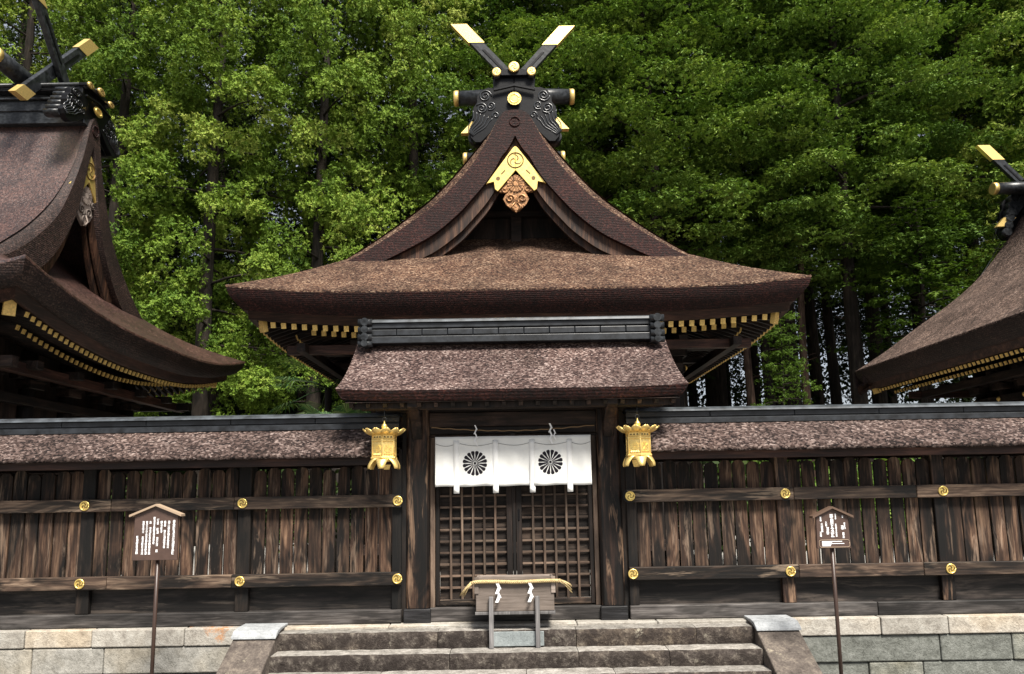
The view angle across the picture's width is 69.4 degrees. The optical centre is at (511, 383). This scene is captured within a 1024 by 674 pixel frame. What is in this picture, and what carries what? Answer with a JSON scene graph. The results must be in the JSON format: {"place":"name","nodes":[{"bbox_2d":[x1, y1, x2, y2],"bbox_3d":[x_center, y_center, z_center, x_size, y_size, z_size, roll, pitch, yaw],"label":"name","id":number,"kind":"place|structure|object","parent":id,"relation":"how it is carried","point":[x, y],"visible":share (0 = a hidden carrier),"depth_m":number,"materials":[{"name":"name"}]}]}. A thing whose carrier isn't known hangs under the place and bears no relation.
{"place":"outdoors","nodes":[
{"label":"outdoors","id":0,"kind":"place"},
{"bbox_2d":[67,471,210,570],"bbox_3d":[-5.512,2.165,10.748,1.944,1.973,1.956,-6,-10,32],"label":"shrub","id":1,"kind":"object","parent":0,"point":[124,517],"visible":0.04,"depth_m":10.70,"materials":[{"name":"green plant"}]},
{"bbox_2d":[265,469,364,567],"bbox_3d":[-3.055,2.022,10.736,1.950,2.172,1.568,-1,-8,0],"label":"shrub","id":2,"kind":"object","parent":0,"point":[336,509],"visible":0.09,"depth_m":10.74,"materials":[{"name":"green plant"}]},
{"bbox_2d":[180,524,749,543],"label":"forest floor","id":3,"kind":"structure","parent":0,"point":[350,535],"depth_m":26.60,"materials":[{"name":"soil"}]},
{"bbox_2d":[0,0,127,230],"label":"conifer tree","id":4,"kind":"object","parent":3,"relation":"on","point":[13,39],"visible":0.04,"depth_m":32.92,"materials":[{"name":"green plant"}]},
{"bbox_2d":[0,0,155,297],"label":"cedar tree","id":5,"kind":"object","parent":3,"relation":"on","point":[10,7],"visible":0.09,"depth_m":27.11,"materials":[{"name":"green plant"}]},
{"bbox_2d":[36,0,214,332],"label":"conifer tree","id":6,"kind":"object","parent":3,"relation":"on","point":[115,103],"visible":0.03,"depth_m":33.42,"materials":[{"name":"green plant"}]},
{"bbox_2d":[39,0,228,416],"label":"cedar tree","id":7,"kind":"object","parent":3,"relation":"on","point":[120,53],"visible":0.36,"depth_m":24.97,"materials":[{"name":"green plant"}]},
{"bbox_2d":[103,71,196,416],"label":"conifer tree","id":8,"kind":"object","parent":3,"relation":"on","point":[160,413],"visible":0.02,"depth_m":38.35,"materials":[{"name":"green plant"}]},
{"bbox_2d":[115,0,317,524],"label":"conifer tree","id":9,"kind":"object","parent":3,"relation":"on","point":[212,396],"visible":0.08,"depth_m":31.90,"materials":[{"name":"green plant"}]},
{"bbox_2d":[134,88,299,416],"bbox_3d":[-15.620,-4.454,37.966,10.202,23.388,10.618,-5,-9,27],"label":"conifer tree","id":10,"kind":"object","parent":3,"relation":"on","point":[230,397],"visible":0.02,"depth_m":37.79,"materials":[{"name":"green plant"}]},
{"bbox_2d":[188,154,296,415],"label":"conifer tree","id":11,"kind":"object","parent":3,"relation":"on","point":[236,306],"depth_m":45.36,"materials":[{"name":"green plant"}]},
{"bbox_2d":[187,0,402,487],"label":"conifer tree","id":12,"kind":"object","parent":3,"relation":"on","point":[328,160],"visible":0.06,"depth_m":32.10,"materials":[{"name":"green plant"}]},
{"bbox_2d":[221,80,380,414],"bbox_3d":[-9.572,-5.064,38.464,9.808,24.547,10.208,-5,-9,25],"label":"conifer tree","id":13,"kind":"object","parent":3,"relation":"on","point":[298,218],"visible":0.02,"depth_m":37.40,"materials":[{"name":"green plant"}]},
{"bbox_2d":[198,0,429,520],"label":"cedar tree","id":14,"kind":"object","parent":3,"relation":"on","point":[350,74],"visible":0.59,"depth_m":25.21,"materials":[{"name":"green plant"}]},
{"bbox_2d":[294,0,469,265],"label":"conifer tree","id":15,"kind":"object","parent":3,"relation":"on","point":[419,150],"visible":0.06,"depth_m":31.46,"materials":[{"name":"green plant"}]},
{"bbox_2d":[321,105,445,407],"bbox_3d":[-5.870,-4.161,38.309,10.354,22.586,10.776,0,-8,-8],"label":"conifer tree","id":16,"kind":"object","parent":3,"relation":"on","point":[376,238],"depth_m":37.75,"materials":[{"name":"green plant"}]},
{"bbox_2d":[300,0,492,258],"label":"cedar tree","id":17,"kind":"object","parent":3,"relation":"on","point":[389,112],"visible":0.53,"depth_m":26.01,"materials":[{"name":"green plant"}]},
{"bbox_2d":[362,0,599,230],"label":"cypress tree","id":18,"kind":"object","parent":3,"relation":"on","point":[467,52],"visible":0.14,"depth_m":27.24,"materials":[{"name":"green plant"}]},
{"bbox_2d":[430,6,573,168],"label":"conifer tree","id":19,"kind":"object","parent":3,"relation":"on","point":[477,78],"depth_m":32.46,"materials":[{"name":"green plant"}]},
{"bbox_2d":[136,277,981,534],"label":"undergrowth","id":20,"kind":"object","parent":3,"relation":"on","point":[736,397],"visible":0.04,"depth_m":35.63,"materials":[{"name":"green plant"}]},
{"bbox_2d":[458,0,717,249],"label":"cypress tree","id":21,"kind":"object","parent":3,"relation":"on","point":[553,19],"visible":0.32,"depth_m":24.64,"materials":[{"name":"green plant"}]},
{"bbox_2d":[532,0,727,361],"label":"conifer tree","id":22,"kind":"object","parent":3,"relation":"on","point":[681,236],"depth_m":29.03,"materials":[{"name":"green plant"}]},
{"bbox_2d":[524,0,825,270],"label":"cypress tree","id":23,"kind":"object","parent":3,"relation":"on","point":[665,125],"visible":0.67,"depth_m":23.98,"materials":[{"name":"green plant"}]},
{"bbox_2d":[636,87,737,406],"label":"conifer tree","id":24,"kind":"object","parent":3,"relation":"on","point":[693,402],"depth_m":37.85,"materials":[{"name":"green plant"}]},
{"bbox_2d":[556,0,829,526],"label":"cypress tree","id":25,"kind":"object","parent":3,"relation":"on","point":[715,45],"visible":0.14,"depth_m":25.71,"materials":[{"name":"green plant"}]},
{"bbox_2d":[694,145,711,461],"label":"tree trunk","id":26,"kind":"object","parent":3,"relation":"on","point":[707,394],"visible":0.03,"depth_m":36.21,"materials":[{"name":"brown plant"}]},
{"bbox_2d":[615,53,825,523],"bbox_3d":[9.314,-9.531,33.695,11.130,31.399,9.474,-9,-11,42],"label":"conifer tree","id":27,"kind":"object","parent":3,"relation":"on","point":[714,391],"visible":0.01,"depth_m":31.92,"materials":[{"name":"green plant"}]},
{"bbox_2d":[713,233,727,405],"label":"tree trunk","id":28,"kind":"object","parent":3,"relation":"on","point":[723,386],"visible":0.06,"depth_m":30.20,"materials":[{"name":"brown plant"}]},
{"bbox_2d":[726,362,731,405],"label":"tree trunk","id":29,"kind":"object","parent":3,"relation":"on","point":[729,392],"visible":0.02,"depth_m":41.20,"materials":[{"name":"brown plant"}]},
{"bbox_2d":[729,354,743,370],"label":"conifer tree","id":30,"kind":"object","parent":3,"relation":"on","point":[736,363],"visible":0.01,"depth_m":46.20,"materials":[{"name":"green plant"}]},
{"bbox_2d":[740,246,761,506],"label":"tree trunk","id":31,"kind":"object","parent":3,"relation":"on","point":[750,390],"visible":0.22,"depth_m":25.25,"materials":[{"name":"brown wood"}]},
{"bbox_2d":[746,240,761,405],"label":"tree trunk","id":32,"kind":"object","parent":3,"relation":"on","point":[754,356],"visible":0.09,"depth_m":32.25,"materials":[{"name":"brown plant"}]},
{"bbox_2d":[752,178,777,405],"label":"tree trunk","id":33,"kind":"object","parent":3,"relation":"on","point":[763,347],"visible":0.14,"depth_m":26.69,"materials":[{"name":"brown plant"}]},
{"bbox_2d":[763,212,778,405],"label":"tree trunk","id":34,"kind":"object","parent":3,"relation":"on","point":[772,342],"visible":0.02,"depth_m":38.40,"materials":[{"name":"brown plant"}]},
{"bbox_2d":[757,48,786,404],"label":"tree trunk","id":35,"kind":"object","parent":3,"relation":"on","point":[780,389],"visible":0.02,"depth_m":29.79,"materials":[{"name":"brown plant"}]},
{"bbox_2d":[733,164,843,364],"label":"conifer tree","id":36,"kind":"object","parent":3,"relation":"on","point":[796,332],"depth_m":45.21,"materials":[{"name":"green plant"}]},
{"bbox_2d":[708,31,870,481],"bbox_3d":[12.296,-10.758,33.181,8.249,33.587,9.691,-4,-9,19],"label":"conifer tree","id":37,"kind":"object","parent":3,"relation":"on","point":[815,372],"depth_m":31.19,"materials":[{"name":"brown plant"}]},
{"bbox_2d":[655,0,939,524],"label":"cypress tree","id":38,"kind":"object","parent":3,"relation":"on","point":[777,195],"visible":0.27,"depth_m":24.92,"materials":[{"name":"green plant"}]},
{"bbox_2d":[797,239,816,500],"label":"tree trunk","id":39,"kind":"object","parent":3,"relation":"on","point":[801,314],"visible":0.31,"depth_m":25.01,"materials":[{"name":"brown wood"}]},
{"bbox_2d":[730,127,896,340],"bbox_3d":[14.443,-5.383,37.674,8.491,24.157,9.975,2,-9,-17],"label":"conifer tree","id":40,"kind":"object","parent":3,"relation":"on","point":[818,307],"visible":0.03,"depth_m":36.44,"materials":[{"name":"green plant"}]},
{"bbox_2d":[815,177,842,461],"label":"tree trunk","id":41,"kind":"object","parent":3,"relation":"on","point":[834,376],"visible":0.32,"depth_m":28.28,"materials":[{"name":"brown plant"}]},
{"bbox_2d":[686,0,1023,520],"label":"cypress tree","id":42,"kind":"object","parent":3,"relation":"on","point":[877,24],"visible":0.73,"depth_m":23.65,"materials":[{"name":"green plant"}]},
{"bbox_2d":[794,106,954,509],"bbox_3d":[19.501,-4.827,39.367,10.588,23.382,9.012,4,-10,-29],"label":"conifer tree","id":43,"kind":"object","parent":3,"relation":"on","point":[893,399],"visible":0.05,"depth_m":38.32,"materials":[{"name":"green plant"}]},
{"bbox_2d":[743,0,1007,478],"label":"cypress tree","id":44,"kind":"object","parent":3,"relation":"on","point":[880,398],"visible":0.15,"depth_m":25.97,"materials":[{"name":"green plant"}]},
{"bbox_2d":[810,185,947,403],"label":"conifer tree","id":45,"kind":"object","parent":3,"relation":"on","point":[863,325],"visible":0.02,"depth_m":44.70,"materials":[{"name":"green plant"}]},
{"bbox_2d":[803,0,1023,297],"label":"cypress tree","id":46,"kind":"object","parent":3,"relation":"on","point":[974,12],"visible":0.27,"depth_m":25.27,"materials":[{"name":"green plant"}]},
{"bbox_2d":[860,189,986,458],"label":"conifer tree","id":47,"kind":"object","parent":3,"relation":"on","point":[927,314],"depth_m":45.32,"materials":[{"name":"green plant"}]},
{"bbox_2d":[858,0,1011,402],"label":"conifer tree","id":48,"kind":"object","parent":3,"relation":"on","point":[915,326],"depth_m":31.96,"materials":[{"name":"green plant"}]},
{"bbox_2d":[898,50,1013,313],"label":"conifer tree","id":49,"kind":"object","parent":3,"relation":"on","point":[962,245],"visible":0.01,"depth_m":38.16,"materials":[{"name":"green plant"}]},
{"bbox_2d":[911,0,1023,295],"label":"cedar tree","id":50,"kind":"object","parent":3,"relation":"on","point":[967,155],"visible":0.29,"depth_m":24.73,"materials":[{"name":"green plant"}]},
{"bbox_2d":[919,1,1023,244],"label":"conifer tree","id":51,"kind":"object","parent":3,"relation":"on","point":[987,160],"visible":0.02,"depth_m":32.42,"materials":[{"name":"green plant"}]},
{"bbox_2d":[970,1,1023,183],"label":"cedar tree","id":52,"kind":"object","parent":3,"relation":"on","point":[1008,115],"depth_m":29.11,"materials":[{"name":"green plant"}]},
{"bbox_2d":[0,0,1011,406],"label":"sky","id":53,"kind":"structure","parent":0,"point":[843,397],"materials":[{"name":"white"}]},
{"bbox_2d":[141,303,916,531],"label":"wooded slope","id":54,"kind":"structure","parent":0,"point":[352,468],"depth_m":45.99,"materials":[{"name":"green plant"}]},
{"bbox_2d":[35,534,1023,598],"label":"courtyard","id":55,"kind":"structure","parent":0,"point":[507,571],"depth_m":16.02,"materials":[{"name":"grey gravel"}]},
{"bbox_2d":[0,0,244,576],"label":"hall","id":56,"kind":"structure","parent":55,"relation":"on","point":[80,337],"depth_m":14.09,"materials":[{"name":"brown wood"}]},
{"bbox_2d":[109,0,329,545],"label":"cedar tree","id":57,"kind":"object","parent":55,"relation":"on","point":[214,57],"visible":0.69,"depth_m":24.06,"materials":[{"name":"green plant"}]},
{"bbox_2d":[264,357,340,516],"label":"fan palm","id":58,"kind":"object","parent":55,"relation":"on","point":[328,399],"visible":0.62,"depth_m":19.56,"materials":[{"name":"green plant"}]},
{"bbox_2d":[299,403,370,572],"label":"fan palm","id":59,"kind":"object","parent":55,"relation":"on","point":[341,408],"visible":0.12,"depth_m":12.11,"materials":[{"name":"green plant"}]},
{"bbox_2d":[225,24,811,570],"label":"hall","id":60,"kind":"structure","parent":55,"relation":"on","point":[517,216],"depth_m":14.95,"materials":[{"name":"brown wood"}]},
{"bbox_2d":[675,461,817,564],"bbox_3d":[3.292,2.035,10.880,2.053,1.981,2.495,-1,-8,0],"label":"shrub","id":61,"kind":"object","parent":55,"relation":"on","point":[717,462],"visible":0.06,"depth_m":10.52,"materials":[{"name":"green plant"}]},
{"bbox_2d":[717,460,815,487],"bbox_3d":[4.948,2.210,14.362,1.900,2.589,1.944,5,-10,-33],"label":"shrub","id":62,"kind":"object","parent":55,"relation":"on","point":[760,461],"visible":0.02,"depth_m":14.15,"materials":[{"name":"green plant"}]},
{"bbox_2d":[750,311,821,405],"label":"young maple","id":63,"kind":"object","parent":55,"relation":"on","point":[782,352],"visible":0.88,"depth_m":22.75,"materials":[{"name":"green plant"}]},
{"bbox_2d":[802,458,914,561],"bbox_3d":[5.199,1.823,10.652,2.750,2.270,1.683,3,-9,-27],"label":"shrub","id":64,"kind":"object","parent":55,"relation":"on","point":[884,459],"visible":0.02,"depth_m":10.63,"materials":[{"name":"green plant"}]},
{"bbox_2d":[824,190,993,402],"bbox_3d":[12.895,-0.777,23.029,4.939,10.870,5.484,4,-9,-28],"label":"young maple","id":65,"kind":"object","parent":55,"relation":"on","point":[921,276],"visible":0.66,"depth_m":23.19,"materials":[{"name":"green plant"}]},
{"bbox_2d":[854,145,1023,550],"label":"hall","id":66,"kind":"structure","parent":55,"relation":"on","point":[976,328],"depth_m":17.65,"materials":[{"name":"brown wood"}]},
{"bbox_2d":[980,241,1000,275],"bbox_3d":[12.508,-2.809,20.820,3.317,3.663,0.092,-1,-8,2],"label":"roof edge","id":67,"kind":"object","parent":66,"relation":"attached to","point":[991,258],"visible":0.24,"depth_m":20.89,"materials":[{"name":"black metal"}]},
{"bbox_2d":[963,241,1005,374],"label":"young maple","id":68,"kind":"object","parent":55,"relation":"on","point":[977,270],"visible":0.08,"depth_m":23.01,"materials":[{"name":"green plant"}]},
{"bbox_3d":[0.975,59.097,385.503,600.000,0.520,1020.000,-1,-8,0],"label":"ground","id":69,"kind":"structure","parent":0,"visible":0},
{"bbox_2d":[0,626,239,673],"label":"stone wall","id":70,"kind":"structure","parent":69,"relation":"on","point":[193,650],"depth_m":8.24,"materials":[{"name":"stone"}]},
{"bbox_2d":[0,413,404,629],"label":"roofed wooden fence","id":71,"kind":"object","parent":70,"relation":"on","point":[92,455],"visible":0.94,"depth_m":8.54,"materials":[{"name":"brown wood"}]},
{"bbox_2d":[129,504,184,673],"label":"notice sign","id":72,"kind":"object","parent":69,"relation":"on","point":[156,532],"visible":1,"depth_m":7.36,"materials":[{"name":"brown paint"}]},
{"bbox_2d":[216,615,822,673],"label":"stone stairway","id":73,"kind":"object","parent":69,"relation":"on","point":[761,644],"visible":0.98,"depth_m":7.86,"materials":[{"name":"stone"}]},
{"bbox_2d":[336,313,688,623],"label":"shrine gate","id":74,"kind":"structure","parent":73,"relation":"on","point":[424,376],"depth_m":8.66,"materials":[{"name":"brown wood"}]},
{"bbox_2d":[362,410,405,469],"bbox_3d":[-1.425,0.619,8.251,0.469,0.659,0.469,-1,-8,0],"label":"hanging lantern","id":75,"kind":"object","parent":74,"relation":"hanging from","point":[384,442],"visible":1,"depth_m":8.13,"materials":[{"name":"gold metal"}]},
{"bbox_2d":[436,434,512,605],"bbox_3d":[-0.445,1.583,8.703,0.898,1.965,0.080,-1,-8,0],"label":"door leaf","id":76,"kind":"structure","parent":74,"relation":"in","point":[474,530],"depth_m":8.67,"materials":[{"name":"brown wood"}]},
{"bbox_2d":[431,423,593,445],"bbox_3d":[0.010,0.587,8.590,1.900,0.248,0.046,-1,-8,0],"label":"thin straw rope","id":77,"kind":"object","parent":74,"relation":"hanging from","point":[551,435],"visible":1,"depth_m":8.61,"materials":[{"name":"brown fabric"}]},
{"bbox_2d":[429,433,596,493],"bbox_3d":[0.015,0.921,8.577,1.960,0.672,0.064,-1,-8,0],"label":"gate curtain","id":78,"kind":"object","parent":74,"relation":"hanging from","point":[497,461],"visible":1,"depth_m":8.58,"materials":[{"name":"white fabric"}]},
{"bbox_2d":[515,433,594,603],"bbox_3d":[0.497,1.567,8.703,0.898,1.965,0.080,-1,-8,0],"label":"door leaf","id":79,"kind":"structure","parent":74,"relation":"in","point":[554,536],"depth_m":8.67,"materials":[{"name":"brown wood"}]},
{"bbox_2d":[616,406,658,466],"bbox_3d":[1.405,0.580,8.250,0.469,0.674,0.469,-1,-8,0],"label":"hanging lantern","id":80,"kind":"object","parent":74,"relation":"hanging from","point":[638,442],"visible":1,"depth_m":8.13,"materials":[{"name":"gold metal"}]},
{"bbox_2d":[474,574,555,648],"bbox_3d":[0.036,2.492,8.177,0.880,0.743,0.435,-1,-8,0],"label":"offering box","id":81,"kind":"object","parent":73,"relation":"on","point":[514,599],"visible":0.94,"depth_m":8.04,"materials":[{"name":"grey wood"}]},
{"bbox_2d":[460,579,571,602],"bbox_3d":[0.044,2.236,8.012,1.223,0.236,0.073,-1,-8,0],"label":"straw rope","id":82,"kind":"object","parent":81,"relation":"attached to","point":[529,582],"visible":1,"depth_m":8.02,"materials":[{"name":"fabric"}]},
{"bbox_2d":[809,506,853,673],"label":"notice sign","id":83,"kind":"object","parent":69,"relation":"on","point":[832,527],"visible":1,"depth_m":7.35,"materials":[{"name":"brown paint"}]},
{"bbox_2d":[792,613,1023,673],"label":"stone wall","id":84,"kind":"structure","parent":69,"relation":"on","point":[989,643],"depth_m":8.23,"materials":[{"name":"stone"}]},
{"bbox_2d":[622,401,1023,618],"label":"roofed wooden fence","id":85,"kind":"object","parent":84,"relation":"on","point":[950,566],"visible":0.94,"depth_m":8.54,"materials":[{"name":"brown wood"}]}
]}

